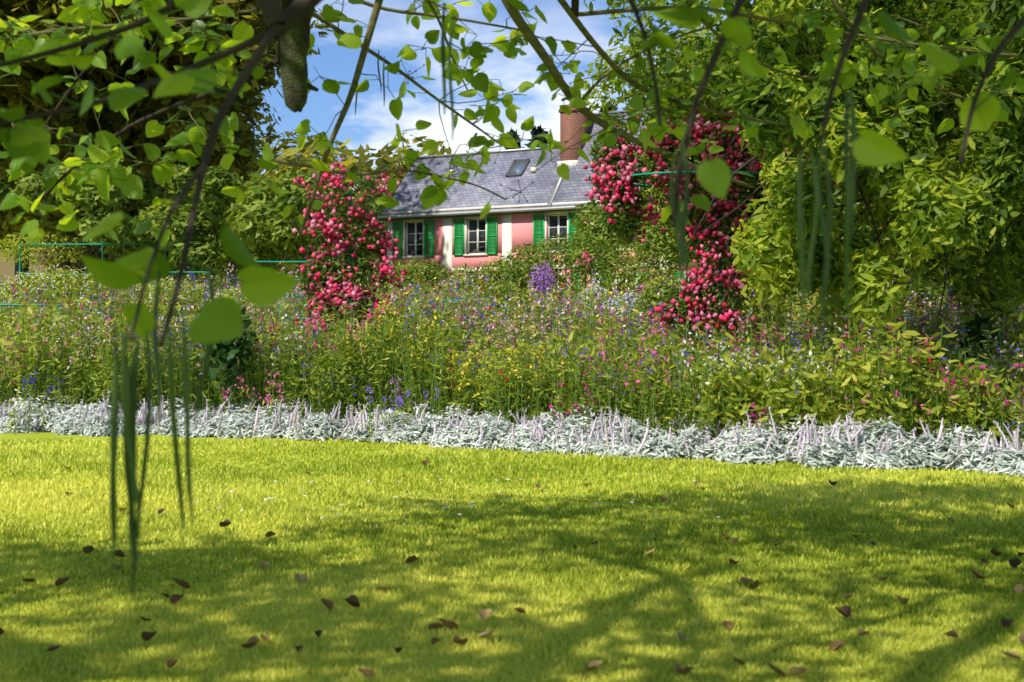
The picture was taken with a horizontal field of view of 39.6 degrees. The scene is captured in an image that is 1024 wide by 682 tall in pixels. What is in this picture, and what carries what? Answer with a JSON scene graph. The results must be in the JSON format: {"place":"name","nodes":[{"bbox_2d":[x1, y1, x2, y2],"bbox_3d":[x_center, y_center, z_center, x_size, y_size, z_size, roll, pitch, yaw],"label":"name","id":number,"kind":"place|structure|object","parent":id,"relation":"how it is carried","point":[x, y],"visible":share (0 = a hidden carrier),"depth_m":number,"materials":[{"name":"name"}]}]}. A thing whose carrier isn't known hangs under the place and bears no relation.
{"place":"outdoors","nodes":[
{"label":"outdoors","id":0,"kind":"place"},
{"bbox_2d":[14,113,119,295],"bbox_3d":[-20.901,-12.580,64.435,20.660,24.992,25.520,0,0,0],"label":"olive tree","id":1,"kind":"object","parent":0,"point":[25,270],"depth_m":63.84,"materials":[{"name":"plant"}]},
{"bbox_2d":[9,334,990,443],"bbox_3d":[-0.962,0.634,23.554,18.325,1.734,7.262,0,0,21],"label":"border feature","id":2,"kind":"object","parent":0,"point":[397,399],"depth_m":22.05,"materials":[{"name":"plant"}]},
{"bbox_2d":[0,244,1023,681],"bbox_3d":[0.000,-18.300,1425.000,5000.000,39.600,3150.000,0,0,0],"label":"terrain","id":3,"kind":"structure","parent":0,"point":[6,268],"depth_m":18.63,"materials":[{"name":"green plant"}]},
{"bbox_2d":[0,0,197,83],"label":"olive tree","id":4,"kind":"object","parent":3,"relation":"on","point":[44,9],"depth_m":46.27,"materials":[{"name":"green plant"}]},
{"bbox_2d":[0,5,329,287],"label":"olive tree","id":5,"kind":"object","parent":3,"relation":"on","point":[30,71],"depth_m":56.86,"materials":[{"name":"green plant"}]},
{"bbox_2d":[0,0,322,258],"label":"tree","id":6,"kind":"object","parent":5,"relation":"attached to","point":[249,102],"visible":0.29,"depth_m":52.45,"materials":[{"name":"green plant"}]},
{"bbox_2d":[66,93,285,289],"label":"olive tree","id":7,"kind":"object","parent":3,"relation":"on","point":[269,130],"depth_m":87.46,"materials":[{"name":"green plant"}]},
{"bbox_2d":[0,230,449,337],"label":"green shrub","id":8,"kind":"object","parent":3,"relation":"on","point":[91,278],"visible":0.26,"depth_m":36.15,"materials":[{"name":"green plant"}]},
{"bbox_2d":[0,163,324,283],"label":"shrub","id":9,"kind":"object","parent":8,"relation":"attached to","point":[259,228],"visible":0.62,"depth_m":43.27,"materials":[{"name":"green plant"}]},
{"bbox_2d":[38,220,318,278],"bbox_3d":[-10.765,-3.164,47.514,9.666,2.404,3.861,0,0,-27],"label":"smoke bush","id":10,"kind":"object","parent":8,"relation":"attached to","point":[98,252],"visible":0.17,"depth_m":45.99,"materials":[{"name":"green plant"}]},
{"bbox_2d":[11,129,468,298],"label":"tree foliage","id":11,"kind":"object","parent":3,"relation":"on","point":[351,163],"visible":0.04,"depth_m":188.44,"materials":[{"name":"green plant"}]},
{"bbox_2d":[0,244,505,321],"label":"green trellis frames","id":12,"kind":"structure","parent":3,"relation":"on","point":[59,305],"depth_m":39.98,"materials":[{"name":"teal paint"}]},
{"bbox_2d":[160,100,624,295],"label":"hill conifer","id":13,"kind":"object","parent":3,"relation":"on","point":[535,132],"depth_m":173.08,"materials":[{"name":"green plant"}]},
{"bbox_2d":[176,478,745,518],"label":"lawn daisies","id":14,"kind":"object","parent":3,"relation":"on","point":[596,502],"visible":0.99,"depth_m":12.48,"materials":[{"name":"white plant"}]},
{"bbox_2d":[0,460,1023,677],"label":"fallen leaves","id":15,"kind":"object","parent":3,"relation":"on","point":[844,610],"visible":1,"depth_m":7.48,"materials":[{"name":"brown plant"}]},
{"bbox_2d":[0,0,1023,346],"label":"leaves","id":16,"kind":"object","parent":3,"relation":"on","point":[216,320],"depth_m":9.22,"materials":[{"name":"green plant"}]},
{"bbox_2d":[280,0,318,112],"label":"mossy catalpa stub","id":17,"kind":"object","parent":16,"relation":"attached to","point":[295,47],"visible":0.81,"depth_m":9.53,"materials":[{"name":"green plant"}]},
{"bbox_2d":[109,2,856,594],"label":"catalpa pods","id":18,"kind":"object","parent":16,"relation":"attached to","point":[129,386],"visible":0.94,"depth_m":3.19,"materials":[{"name":"green plant"}]},
{"bbox_2d":[0,0,1016,315],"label":"catalpa petioles","id":19,"kind":"object","parent":16,"relation":"attached to","point":[166,248],"visible":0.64,"depth_m":9.34,"materials":[{"name":"green plant"}]},
{"bbox_2d":[0,0,1023,240],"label":"tree branches","id":20,"kind":"object","parent":16,"relation":"attached to","point":[530,36],"visible":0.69,"depth_m":10.46,"materials":[{"name":"brown wood"}]},
{"bbox_2d":[0,261,1023,448],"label":"border","id":21,"kind":"object","parent":3,"relation":"on","point":[821,375],"depth_m":21.90,"materials":[{"name":"green plant"}]},
{"bbox_2d":[0,265,441,326],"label":"shrubs","id":22,"kind":"object","parent":21,"relation":"on","point":[98,289],"visible":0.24,"depth_m":34.94,"materials":[{"name":"plant"}]},
{"bbox_2d":[5,325,1004,439],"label":"flowers","id":23,"kind":"object","parent":21,"relation":"attached to","point":[329,371],"visible":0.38,"depth_m":22.36,"materials":[{"name":"green plant"}]},
{"bbox_2d":[0,257,1023,436],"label":"flowers","id":24,"kind":"object","parent":21,"relation":"attached to","point":[641,287],"visible":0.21,"depth_m":24.31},
{"bbox_2d":[527,261,556,298],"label":"clematis flowers","id":25,"kind":"object","parent":21,"relation":"on","point":[544,284],"visible":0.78,"depth_m":39.93,"materials":[{"name":"purple plant"}]},
{"bbox_2d":[348,171,763,365],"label":"rose supports","id":26,"kind":"object","parent":3,"relation":"on","point":[639,174],"visible":0.3,"depth_m":24.97,"materials":[{"name":"teal paint"}]},
{"bbox_2d":[276,110,835,355],"bbox_3d":[-0.577,-1.814,31.455,9.752,4.490,16.664,0,0,-12],"label":"rose","id":27,"kind":"object","parent":3,"relation":"on","point":[326,228],"depth_m":24.93,"materials":[{"name":"pink plant"}]},
{"bbox_2d":[393,211,922,305],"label":"house walls","id":28,"kind":"structure","parent":3,"relation":"on","point":[522,228],"depth_m":67.02,"materials":[{"name":"pink paint"}]},
{"bbox_2d":[378,148,559,220],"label":"roof","id":29,"kind":"structure","parent":28,"relation":"on","point":[538,190],"depth_m":68.61,"materials":[{"name":"grey stone"}]},
{"bbox_2d":[377,108,644,218],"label":"roof trim","id":30,"kind":"structure","parent":29,"relation":"attached to","point":[554,193],"depth_m":67.32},
{"bbox_2d":[505,159,529,176],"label":"skylight frame","id":31,"kind":"object","parent":29,"relation":"attached to","point":[521,173],"visible":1,"depth_m":68.34,"materials":[{"name":"grey metal"}]},
{"bbox_2d":[508,160,526,173],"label":"skylight glass","id":32,"kind":"object","parent":31,"relation":"in","point":[517,167],"visible":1,"depth_m":68.51,"materials":[{"name":"glass"}]},
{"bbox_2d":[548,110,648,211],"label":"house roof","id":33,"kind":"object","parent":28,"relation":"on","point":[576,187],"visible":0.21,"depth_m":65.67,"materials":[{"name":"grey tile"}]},
{"bbox_2d":[558,104,590,160],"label":"house chimney","id":34,"kind":"object","parent":33,"relation":"on","point":[572,123],"visible":0.45,"depth_m":66.78,"materials":[{"name":"red brick"}]},
{"bbox_2d":[448,160,577,171],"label":"chimney flashing","id":35,"kind":"object","parent":34,"relation":"attached to","point":[569,163],"visible":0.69,"depth_m":66.67,"materials":[{"name":"silver metal"}]},
{"bbox_2d":[383,200,1021,307],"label":"house trim","id":36,"kind":"structure","parent":28,"relation":"attached to","point":[506,237],"depth_m":67.42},
{"bbox_2d":[392,212,1014,301],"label":"window shutters","id":37,"kind":"object","parent":28,"relation":"attached to","point":[493,234],"visible":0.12,"depth_m":67.71,"materials":[{"name":"green wood"}]},
{"bbox_2d":[406,214,1023,305],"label":"windows","id":38,"kind":"structure","parent":28,"relation":"in","point":[478,230],"depth_m":67.59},
{"bbox_2d":[408,215,953,314],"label":"window panes","id":39,"kind":"structure","parent":38,"relation":"in","point":[553,221],"depth_m":67.57,"materials":[{"name":"glass"}]},
{"bbox_2d":[643,2,760,107],"bbox_3d":[12.752,-7.354,64.925,13.886,14.524,16.596,0,0,0],"label":"tree","id":40,"kind":"object","parent":3,"relation":"on","point":[713,15],"depth_m":61.93,"materials":[{"name":"green plant"}]},
{"bbox_2d":[641,62,836,306],"bbox_3d":[9.424,-4.830,50.142,10.182,9.500,8.823,0,0,0],"label":"tree","id":41,"kind":"object","parent":3,"relation":"on","point":[652,191],"depth_m":48.31,"materials":[{"name":"plant"}]},
{"bbox_2d":[683,2,818,41],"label":"tree","id":42,"kind":"object","parent":3,"relation":"on","point":[684,30],"depth_m":65.59,"materials":[{"name":"green plant"}]},
{"bbox_2d":[548,0,1020,333],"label":"bright tree","id":43,"kind":"object","parent":3,"relation":"on","point":[678,76],"depth_m":22.24,"materials":[{"name":"green plant"}]},
{"bbox_2d":[728,0,1023,339],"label":"bush","id":44,"kind":"object","parent":43,"relation":"attached to","point":[959,212],"visible":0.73,"depth_m":18.63,"materials":[{"name":"green plant"}]},
{"bbox_2d":[565,86,1023,315],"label":"shrub","id":45,"kind":"object","parent":3,"relation":"on","point":[588,207],"visible":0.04,"depth_m":48.23,"materials":[{"name":"green plant"}]},
{"bbox_2d":[821,131,959,299],"bbox_3d":[12.700,-5.573,44.436,10.690,11.080,10.497,0,0,0],"label":"tree","id":46,"kind":"object","parent":3,"relation":"on","point":[947,149],"depth_m":42.94,"materials":[{"name":"green plant"}]},
{"bbox_2d":[35,399,1004,471],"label":"border soil","id":47,"kind":"structure","parent":0,"point":[933,468],"depth_m":17.69,"materials":[{"name":"brown soil"}]},
{"bbox_2d":[0,393,1023,476],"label":"lamb's ear leaves","id":48,"kind":"object","parent":47,"relation":"on","point":[906,454],"visible":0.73,"depth_m":19.11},
{"bbox_2d":[0,391,1023,463],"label":"flower spikes","id":49,"kind":"object","parent":47,"relation":"on","point":[353,420],"visible":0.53,"depth_m":19.05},
{"bbox_2d":[467,206,691,334],"bbox_3d":[1.781,-2.178,42.703,6.223,5.400,20.959,0,0,0],"label":"shrub","id":50,"kind":"object","parent":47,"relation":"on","point":[617,260],"visible":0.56,"depth_m":41.20,"materials":[{"name":"green plant"}]},
{"bbox_2d":[575,286,649,326],"bbox_3d":[2.811,-0.697,37.893,1.748,1.754,3.565,0,0,-13],"label":"grey green shrub","id":51,"kind":"object","parent":47,"relation":"on","point":[622,300],"visible":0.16,"depth_m":37.11,"materials":[{"name":"green plant"}]},
{"bbox_2d":[242,0,820,190],"label":"sky","id":52,"kind":"structure","parent":0,"point":[374,125],"materials":[{"name":"blue"}]},
{"bbox_2d":[194,306,1008,395],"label":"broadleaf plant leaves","id":53,"kind":"object","parent":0,"point":[224,353],"visible":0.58,"depth_m":22.69,"materials":[{"name":"green plant"}]},
{"bbox_2d":[394,1,827,202],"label":"catalpa seed stalks","id":54,"kind":"object","parent":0,"point":[520,191],"visible":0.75,"depth_m":11.07,"materials":[{"name":"green plant"}]},
{"bbox_2d":[635,182,722,290],"bbox_3d":[8.507,-5.229,57.027,7.535,10.283,8.657,0,0,0],"label":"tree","id":55,"kind":"object","parent":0,"point":[659,244],"depth_m":57.76,"materials":[{"name":"green plant"}]},
{"bbox_2d":[692,36,914,289],"bbox_3d":[14.814,-7.962,55.822,16.760,15.784,13.907,0,0,0],"label":"tree","id":56,"kind":"object","parent":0,"point":[908,281],"depth_m":54.72,"materials":[{"name":"plant"}]}
]}

